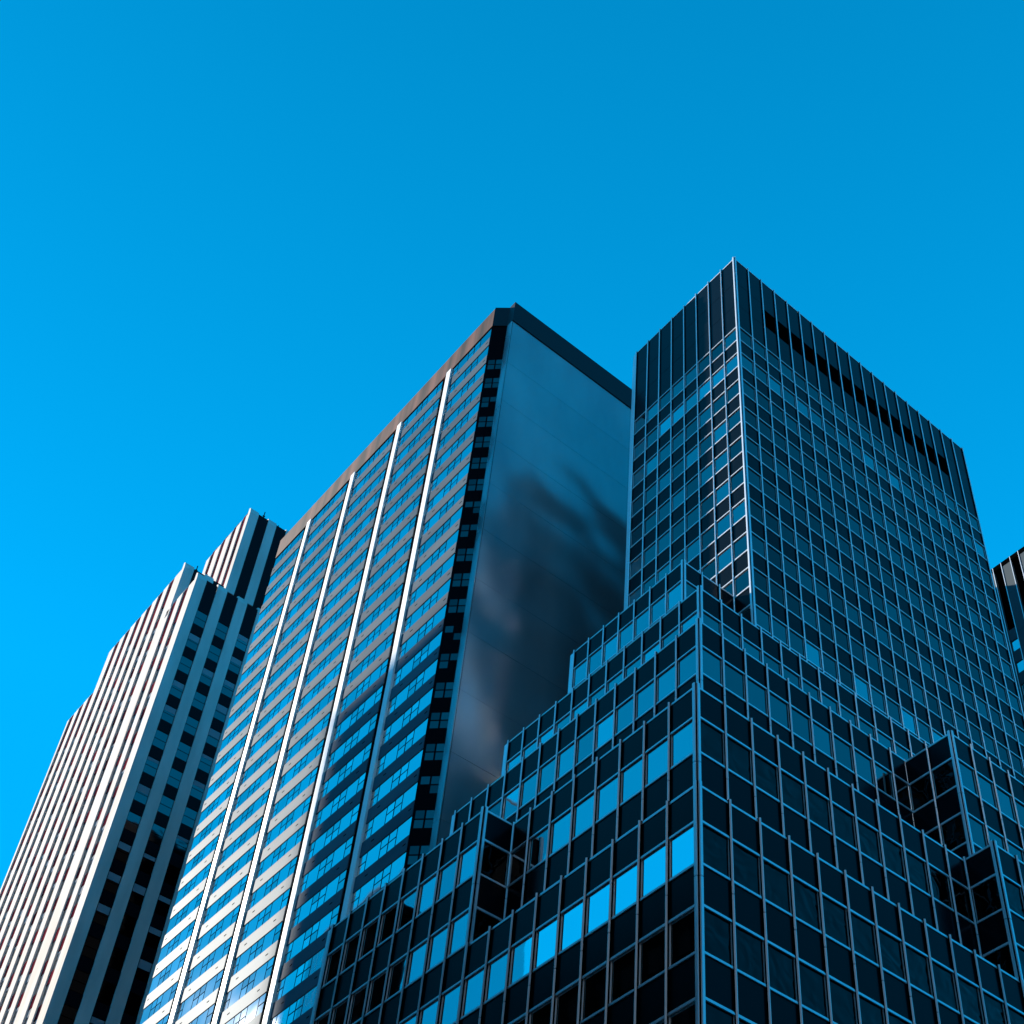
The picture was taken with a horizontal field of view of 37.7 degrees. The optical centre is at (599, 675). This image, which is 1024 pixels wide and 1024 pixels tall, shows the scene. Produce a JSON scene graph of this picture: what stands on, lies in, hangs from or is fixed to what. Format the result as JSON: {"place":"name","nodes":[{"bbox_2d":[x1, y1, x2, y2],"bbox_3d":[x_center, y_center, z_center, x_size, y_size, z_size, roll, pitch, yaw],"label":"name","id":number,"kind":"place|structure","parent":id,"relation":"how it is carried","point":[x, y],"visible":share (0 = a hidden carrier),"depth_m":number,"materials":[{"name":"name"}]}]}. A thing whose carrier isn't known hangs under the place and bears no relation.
{"place":"outdoors","nodes":[
{"label":"outdoors","id":0,"kind":"place"},
{"bbox_2d":[140,302,631,1023],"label":"hotel slab","id":1,"kind":"structure","parent":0,"point":[444,594],"depth_m":117.01,"materials":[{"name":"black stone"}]},
{"bbox_2d":[282,968,297,995],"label":"window","id":2,"kind":"structure","parent":1,"relation":"in","point":[290,979],"depth_m":96.41,"materials":[{"name":"blue glass"}]},
{"bbox_2d":[301,986,316,1014],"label":"window","id":3,"kind":"structure","parent":1,"relation":"in","point":[309,998],"depth_m":92.60,"materials":[{"name":"blue glass"}]},
{"bbox_2d":[309,947,324,975],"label":"window","id":4,"kind":"structure","parent":1,"relation":"in","point":[317,959],"depth_m":94.63,"materials":[{"name":"blue glass"}]},
{"bbox_2d":[317,910,332,937],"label":"window","id":5,"kind":"structure","parent":1,"relation":"in","point":[324,925],"depth_m":96.64,"materials":[{"name":"blue glass"}]},
{"bbox_2d":[358,877,374,905],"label":"window","id":6,"kind":"structure","parent":1,"relation":"in","point":[366,890],"depth_m":93.99,"materials":[{"name":"blue glass"}]},
{"bbox_2d":[365,842,380,869],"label":"window","id":7,"kind":"structure","parent":1,"relation":"in","point":[373,855],"depth_m":96.01,"materials":[{"name":"blue glass"}]},
{"bbox_2d":[371,808,386,834],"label":"window","id":8,"kind":"structure","parent":1,"relation":"in","point":[379,820],"depth_m":98.04,"materials":[{"name":"blue glass"}]},
{"bbox_2d":[389,852,405,881],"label":"window","id":9,"kind":"structure","parent":1,"relation":"in","point":[398,865],"depth_m":92.09,"materials":[{"name":"blue glass"}]},
{"bbox_2d":[395,816,411,844],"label":"window","id":10,"kind":"structure","parent":1,"relation":"in","point":[404,829],"depth_m":94.13,"materials":[{"name":"blue glass"}]},
{"bbox_2d":[401,782,417,810],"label":"window","id":11,"kind":"structure","parent":1,"relation":"in","point":[409,796],"depth_m":96.15,"materials":[{"name":"blue glass"}]},
{"bbox_2d":[407,750,422,776],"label":"window","id":12,"kind":"structure","parent":1,"relation":"in","point":[415,762],"depth_m":98.16,"materials":[{"name":"blue glass"}]},
{"bbox_2d":[408,846,429,863],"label":"corner window","id":13,"kind":"structure","parent":1,"relation":"in","point":[413,849],"depth_m":92.04,"materials":[{"name":"blue glass"}]},
{"bbox_2d":[413,810,434,827],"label":"corner window","id":14,"kind":"structure","parent":1,"relation":"in","point":[430,813],"depth_m":93.85,"materials":[{"name":"blue glass"}]},
{"bbox_2d":[424,744,444,759],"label":"corner window","id":15,"kind":"structure","parent":1,"relation":"in","point":[430,747],"depth_m":97.88,"materials":[{"name":"blue glass"}]},
{"bbox_2d":[430,712,449,727],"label":"corner window","id":16,"kind":"structure","parent":1,"relation":"in","point":[435,716],"depth_m":99.96,"materials":[{"name":"blue glass"}]},
{"bbox_2d":[434,682,453,697],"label":"corner window","id":17,"kind":"structure","parent":1,"relation":"in","point":[438,694],"depth_m":101.95,"materials":[{"name":"blue glass"}]},
{"bbox_2d":[0,0,1023,888],"label":"sky","id":18,"kind":"structure","parent":0,"point":[239,239],"materials":[{"name":"blue"}]},
{"bbox_2d":[310,257,1023,1023],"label":"office tower","id":19,"kind":"structure","parent":0,"point":[762,761],"depth_m":71.79,"materials":[{"name":"black glass"}]},
{"bbox_2d":[419,995,438,1023],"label":"window","id":20,"kind":"structure","parent":19,"relation":"in","point":[427,1015],"depth_m":60.31,"materials":[{"name":"glass"}]},
{"bbox_2d":[425,923,447,973],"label":"window","id":21,"kind":"structure","parent":19,"relation":"in","point":[437,942],"depth_m":62.55,"materials":[{"name":"glass"}]},
{"bbox_2d":[439,980,460,1023],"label":"window","id":22,"kind":"structure","parent":19,"relation":"in","point":[449,1004],"depth_m":59.28,"materials":[{"name":"glass"}]},
{"bbox_2d":[446,908,468,958],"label":"window","id":23,"kind":"structure","parent":19,"relation":"in","point":[457,934],"depth_m":61.73,"materials":[{"name":"glass"}]},
{"bbox_2d":[460,964,484,1020],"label":"window","id":24,"kind":"structure","parent":19,"relation":"in","point":[473,985],"depth_m":58.31,"materials":[{"name":"glass"}]},
{"bbox_2d":[473,906,501,940],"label":"window","id":25,"kind":"structure","parent":19,"relation":"in","point":[483,921],"depth_m":61.84,"materials":[{"name":"black glass"}]},
{"bbox_2d":[480,839,508,887],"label":"window","id":26,"kind":"structure","parent":19,"relation":"in","point":[494,866],"depth_m":64.14,"materials":[{"name":"black glass"}]},
{"bbox_2d":[483,948,507,1004],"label":"window","id":27,"kind":"structure","parent":19,"relation":"in","point":[496,973],"depth_m":57.47,"materials":[{"name":"glass"}]},
{"bbox_2d":[507,931,532,988],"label":"window","id":28,"kind":"structure","parent":19,"relation":"in","point":[520,954],"depth_m":56.65,"materials":[{"name":"glass"}]},
{"bbox_2d":[526,823,548,873],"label":"window","id":29,"kind":"structure","parent":19,"relation":"in","point":[538,845],"depth_m":63.35,"materials":[{"name":"glass"}]},
{"bbox_2d":[529,996,551,1023],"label":"window","id":30,"kind":"structure","parent":19,"relation":"in","point":[541,1015],"depth_m":53.62,"materials":[{"name":"glass"}]},
{"bbox_2d":[532,914,557,972],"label":"window","id":31,"kind":"structure","parent":19,"relation":"in","point":[545,941],"depth_m":55.81,"materials":[{"name":"glass"}]},
{"bbox_2d":[548,807,570,857],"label":"window","id":32,"kind":"structure","parent":19,"relation":"in","point":[560,829],"depth_m":62.52,"materials":[{"name":"glass"}]},
{"bbox_2d":[554,978,578,1023],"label":"window","id":33,"kind":"structure","parent":19,"relation":"in","point":[566,1002],"depth_m":52.59,"materials":[{"name":"glass"}]},
{"bbox_2d":[558,897,582,955],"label":"window","id":34,"kind":"structure","parent":19,"relation":"in","point":[571,920],"depth_m":54.98,"materials":[{"name":"glass"}]},
{"bbox_2d":[572,790,593,840],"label":"window","id":35,"kind":"structure","parent":19,"relation":"in","point":[583,812],"depth_m":61.68,"materials":[{"name":"glass"}]},
{"bbox_2d":[580,960,606,1023],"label":"window","id":36,"kind":"structure","parent":19,"relation":"in","point":[593,986],"depth_m":51.60,"materials":[{"name":"glass"}]},
{"bbox_2d":[584,878,609,937],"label":"window","id":37,"kind":"structure","parent":19,"relation":"in","point":[597,909],"depth_m":54.14,"materials":[{"name":"glass"}]},
{"bbox_2d":[595,772,617,823],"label":"window","id":38,"kind":"structure","parent":19,"relation":"in","point":[606,795],"depth_m":60.85,"materials":[{"name":"glass"}]},
{"bbox_2d":[608,942,634,1006],"bbox_3d":[0.823,10.132,50.719,0.138,1.981,1.395,32,-52,-26],"label":"window","id":39,"kind":"structure","parent":19,"relation":"in","point":[622,969],"depth_m":50.76,"materials":[{"name":"glass"}]},
{"bbox_2d":[611,860,636,919],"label":"window","id":40,"kind":"structure","parent":19,"relation":"in","point":[624,885],"depth_m":53.31,"materials":[{"name":"glass"}]},
{"bbox_2d":[619,754,641,806],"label":"window","id":41,"kind":"structure","parent":19,"relation":"in","point":[631,778],"depth_m":60.01,"materials":[{"name":"glass"}]},
{"bbox_2d":[637,923,664,988],"bbox_3d":[1.796,9.348,49.889,0.138,1.981,1.395,32,-52,-26],"label":"window","id":42,"kind":"structure","parent":19,"relation":"in","point":[652,949],"depth_m":49.93,"materials":[{"name":"glass"}]},
{"bbox_2d":[639,840,664,901],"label":"window","id":43,"kind":"structure","parent":19,"relation":"in","point":[652,866],"depth_m":52.48,"materials":[{"name":"glass"}]},
{"bbox_2d":[644,735,667,788],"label":"window","id":44,"kind":"structure","parent":19,"relation":"in","point":[656,759],"depth_m":59.19,"materials":[{"name":"glass"}]},
{"bbox_2d":[315,327,1023,1023],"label":"window frame","id":45,"kind":"structure","parent":19,"relation":"in","point":[437,901],"depth_m":102.22,"materials":[{"name":"metal"}]},
{"bbox_2d":[668,821,693,881],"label":"window","id":46,"kind":"structure","parent":19,"relation":"in","point":[681,847],"depth_m":51.67,"materials":[{"name":"glass"}]},
{"bbox_2d":[667,997,695,1023],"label":"window","id":47,"kind":"structure","parent":19,"relation":"in","point":[686,1015],"depth_m":46.97,"materials":[{"name":"glass"}]},
{"bbox_2d":[668,905,694,969],"bbox_3d":[2.769,8.563,49.060,0.138,1.981,1.395,32,-52,-26],"label":"window","id":48,"kind":"structure","parent":19,"relation":"in","point":[682,931],"depth_m":49.12,"materials":[{"name":"glass"}]},
{"bbox_2d":[670,717,692,769],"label":"window","id":49,"kind":"structure","parent":19,"relation":"in","point":[682,740],"depth_m":58.36,"materials":[{"name":"glass"}]},
{"bbox_2d":[700,716,724,768],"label":"window","id":50,"kind":"structure","parent":19,"relation":"in","point":[712,741],"depth_m":58.27,"materials":[{"name":"black glass"}]},
{"bbox_2d":[703,821,730,880],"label":"window","id":51,"kind":"structure","parent":19,"relation":"in","point":[715,846],"depth_m":51.55,"materials":[{"name":"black glass"}]},
{"bbox_2d":[704,904,733,969],"bbox_3d":[3.839,8.531,48.973,1.395,1.981,0.138,32,-52,-26],"label":"window","id":52,"kind":"structure","parent":19,"relation":"in","point":[717,931],"depth_m":49.02,"materials":[{"name":"black glass"}]},
{"bbox_2d":[705,997,734,1023],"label":"window","id":53,"kind":"structure","parent":19,"relation":"in","point":[714,1015],"depth_m":46.89,"materials":[{"name":"glass"}]},
{"bbox_2d":[727,733,752,785],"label":"window","id":54,"kind":"structure","parent":19,"relation":"in","point":[739,758],"depth_m":58.92,"materials":[{"name":"glass"}]},
{"bbox_2d":[733,839,761,898],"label":"window","id":55,"kind":"structure","parent":19,"relation":"in","point":[746,865],"depth_m":52.21,"materials":[{"name":"blue glass"}]},
{"bbox_2d":[735,922,766,987],"bbox_3d":[4.979,9.251,49.629,1.395,1.981,0.138,32,-52,-26],"label":"window","id":56,"kind":"structure","parent":19,"relation":"in","point":[749,949],"depth_m":49.66,"materials":[{"name":"glass"}]},
{"bbox_2d":[754,751,779,802],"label":"window","id":57,"kind":"structure","parent":19,"relation":"in","point":[766,775],"depth_m":59.57,"materials":[{"name":"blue glass"}]},
{"bbox_2d":[763,857,792,916],"bbox_3d":[6.251,7.449,52.826,1.395,1.981,0.138,32,-52,-26],"label":"window","id":58,"kind":"structure","parent":19,"relation":"in","point":[777,884],"depth_m":52.86,"materials":[{"name":"blue glass"}]},
{"bbox_2d":[767,940,798,1004],"bbox_3d":[6.119,9.971,50.285,1.395,1.981,0.138,32,-52,-26],"label":"window","id":59,"kind":"structure","parent":19,"relation":"in","point":[782,974],"depth_m":50.32,"materials":[{"name":"blue glass"}]},
{"bbox_2d":[781,768,806,819],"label":"window","id":60,"kind":"structure","parent":19,"relation":"in","point":[792,790],"depth_m":60.23,"materials":[{"name":"blue glass"}]},
{"bbox_2d":[793,875,821,933],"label":"window","id":61,"kind":"structure","parent":19,"relation":"in","point":[807,911],"depth_m":53.53,"materials":[{"name":"blue glass"}]},
{"bbox_2d":[629,329,985,743],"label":"window","id":62,"kind":"structure","parent":19,"relation":"in","point":[742,581],"depth_m":107.26,"materials":[{"name":"blue glass"}]},
{"bbox_2d":[799,958,829,1021],"bbox_3d":[7.259,10.692,50.941,1.395,1.981,0.138,32,-52,-26],"label":"window","id":63,"kind":"structure","parent":19,"relation":"in","point":[813,984],"depth_m":50.98,"materials":[{"name":"blue glass"}]},
{"bbox_2d":[807,785,832,835],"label":"window","id":64,"kind":"structure","parent":19,"relation":"in","point":[819,811],"depth_m":60.89,"materials":[{"name":"blue glass"}]},
{"bbox_2d":[822,892,850,950],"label":"window","id":65,"kind":"structure","parent":19,"relation":"in","point":[835,917],"depth_m":54.18,"materials":[{"name":"blue glass"}]},
{"bbox_2d":[829,975,857,1023],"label":"window","id":66,"kind":"structure","parent":19,"relation":"in","point":[843,1003],"depth_m":51.75,"materials":[{"name":"blue glass"}]},
{"bbox_2d":[832,801,857,851],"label":"window","id":67,"kind":"structure","parent":19,"relation":"in","point":[844,825],"depth_m":61.55,"materials":[{"name":"blue glass"}]},
{"bbox_2d":[686,582,1023,862],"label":"window","id":68,"kind":"structure","parent":19,"relation":"in","point":[734,680],"depth_m":74.79,"materials":[{"name":"blue glass"}]},
{"bbox_2d":[850,909,878,967],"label":"window","id":69,"kind":"structure","parent":19,"relation":"in","point":[864,940],"depth_m":54.84,"materials":[{"name":"blue glass"}]},
{"bbox_2d":[857,817,882,866],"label":"window","id":70,"kind":"structure","parent":19,"relation":"in","point":[869,839],"depth_m":62.20,"materials":[{"name":"blue glass"}]},
{"bbox_2d":[858,991,884,1023],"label":"window","id":71,"kind":"structure","parent":19,"relation":"in","point":[871,1013],"depth_m":52.63,"materials":[{"name":"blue glass"}]},
{"bbox_2d":[740,329,1023,775],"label":"window","id":72,"kind":"structure","parent":19,"relation":"in","point":[760,581],"depth_m":107.76,"materials":[{"name":"blue glass"}]},
{"bbox_2d":[878,926,906,983],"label":"window","id":73,"kind":"structure","parent":19,"relation":"in","point":[891,949],"depth_m":55.50,"materials":[{"name":"blue glass"}]},
{"bbox_2d":[881,832,906,882],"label":"window","id":74,"kind":"structure","parent":19,"relation":"in","point":[893,855],"depth_m":62.87,"materials":[{"name":"blue glass"}]},
{"bbox_2d":[887,1008,912,1023],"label":"window","id":75,"kind":"structure","parent":19,"relation":"in","point":[893,1019],"depth_m":53.41,"materials":[{"name":"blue glass"}]},
{"bbox_2d":[905,848,930,896],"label":"window","id":76,"kind":"structure","parent":19,"relation":"in","point":[918,878],"depth_m":63.52,"materials":[{"name":"blue glass"}]},
{"bbox_2d":[905,942,933,998],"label":"window","id":77,"kind":"structure","parent":19,"relation":"in","point":[918,967],"depth_m":56.16,"materials":[{"name":"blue glass"}]},
{"bbox_2d":[928,862,953,911],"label":"window","id":78,"kind":"structure","parent":19,"relation":"in","point":[940,883],"depth_m":64.17,"materials":[{"name":"black glass"}]},
{"bbox_2d":[931,757,956,798],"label":"window","id":79,"kind":"structure","parent":19,"relation":"in","point":[943,777],"depth_m":75.25,"materials":[{"name":"black glass"}]},
{"bbox_2d":[931,957,959,1014],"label":"window","id":80,"kind":"structure","parent":19,"relation":"in","point":[946,994],"depth_m":56.81,"materials":[{"name":"blue glass"}]},
{"bbox_2d":[940,812,966,851],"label":"window","id":81,"kind":"structure","parent":19,"relation":"in","point":[953,833],"depth_m":72.74,"materials":[{"name":"black glass"}]},
{"bbox_2d":[951,877,973,924],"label":"window","id":82,"kind":"structure","parent":19,"relation":"in","point":[962,898],"depth_m":64.82,"materials":[{"name":"black glass"}]},
{"bbox_2d":[910,774,1023,916],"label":"window","id":83,"kind":"structure","parent":19,"relation":"in","point":[921,791],"depth_m":75.50,"materials":[{"name":"black glass"}]},
{"bbox_2d":[957,973,983,1023],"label":"window","id":84,"kind":"structure","parent":19,"relation":"in","point":[970,997],"depth_m":57.50,"materials":[{"name":"blue glass"}]},
{"bbox_2d":[971,873,1001,923],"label":"window","id":85,"kind":"structure","parent":19,"relation":"in","point":[986,897],"depth_m":64.60,"materials":[{"name":"black glass"}]},
{"bbox_2d":[982,988,1006,1023],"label":"window","id":86,"kind":"structure","parent":19,"relation":"in","point":[995,1012],"depth_m":58.37,"materials":[{"name":"blue glass"}]},
{"bbox_2d":[983,942,1014,976],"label":"window","id":87,"kind":"structure","parent":19,"relation":"in","point":[1000,956],"depth_m":62.27,"materials":[{"name":"black glass"}]},
{"bbox_2d":[1007,1003,1023,1023],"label":"window","id":88,"kind":"structure","parent":19,"relation":"in","point":[1015,1018],"depth_m":59.16,"materials":[{"name":"blue glass"}]},
{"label":"pavement","id":89,"kind":"structure","parent":0,"visible":0},
{"bbox_2d":[0,508,288,1023],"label":"stone tower","id":90,"kind":"structure","parent":89,"relation":"on","point":[91,884],"depth_m":167.38,"materials":[{"name":"white stone"}]},
{"bbox_2d":[57,1004,76,1023],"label":"window","id":91,"kind":"structure","parent":90,"relation":"in","point":[69,1012],"depth_m":141.47,"materials":[{"name":"black glass"}]},
{"bbox_2d":[69,969,88,994],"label":"window","id":92,"kind":"structure","parent":90,"relation":"in","point":[79,976],"depth_m":144.12,"materials":[{"name":"black glass"}]},
{"bbox_2d":[81,935,99,959],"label":"window","id":93,"kind":"structure","parent":90,"relation":"in","point":[91,942],"depth_m":146.93,"materials":[{"name":"black glass"}]},
{"bbox_2d":[97,981,115,1005],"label":"window","id":94,"kind":"structure","parent":90,"relation":"in","point":[107,988],"depth_m":145.39,"materials":[{"name":"black glass"}]},
{"bbox_2d":[108,947,126,971],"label":"window","id":95,"kind":"structure","parent":90,"relation":"in","point":[118,954],"depth_m":148.21,"materials":[{"name":"black glass"}]},
{"bbox_2d":[118,914,136,937],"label":"window","id":96,"kind":"structure","parent":90,"relation":"in","point":[128,921],"depth_m":151.04,"materials":[{"name":"black glass"}]},
{"bbox_2d":[124,811,140,833],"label":"window","id":97,"kind":"structure","parent":90,"relation":"in","point":[131,817],"depth_m":158.25,"materials":[{"name":"blue glass"}]},
{"bbox_2d":[124,992,141,1016],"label":"window","id":98,"kind":"structure","parent":90,"relation":"in","point":[133,999],"depth_m":146.68,"materials":[{"name":"black glass"}]},
{"bbox_2d":[148,823,164,844],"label":"window","id":99,"kind":"structure","parent":90,"relation":"in","point":[156,829],"depth_m":159.49,"materials":[{"name":"glass"}]},
{"bbox_2d":[152,730,167,749],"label":"window","id":100,"kind":"structure","parent":90,"relation":"in","point":[159,735],"depth_m":166.68,"materials":[{"name":"blue glass"}]},
{"bbox_2d":[158,795,173,816],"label":"window","id":101,"kind":"structure","parent":90,"relation":"in","point":[166,801],"depth_m":162.32,"materials":[{"name":"blue glass"}]},
{"bbox_2d":[163,864,179,886],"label":"window","id":102,"kind":"structure","parent":90,"relation":"in","point":[171,871],"depth_m":157.94,"materials":[{"name":"black glass"}]},
{"bbox_2d":[167,768,182,788],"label":"window","id":103,"kind":"structure","parent":90,"relation":"in","point":[173,782],"depth_m":165.12,"materials":[{"name":"blue glass"}]},
{"bbox_2d":[175,742,190,761],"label":"window","id":104,"kind":"structure","parent":90,"relation":"in","point":[182,748],"depth_m":167.96,"materials":[{"name":"blue glass"}]},
{"bbox_2d":[181,807,196,827],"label":"window","id":105,"kind":"structure","parent":90,"relation":"in","point":[188,812],"depth_m":163.55,"materials":[{"name":"blue glass"}]},
{"bbox_2d":[991,546,1023,712],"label":"ribbed tower","id":106,"kind":"structure","parent":89,"relation":"on","point":[1008,576],"depth_m":146.76,"materials":[{"name":"black"}]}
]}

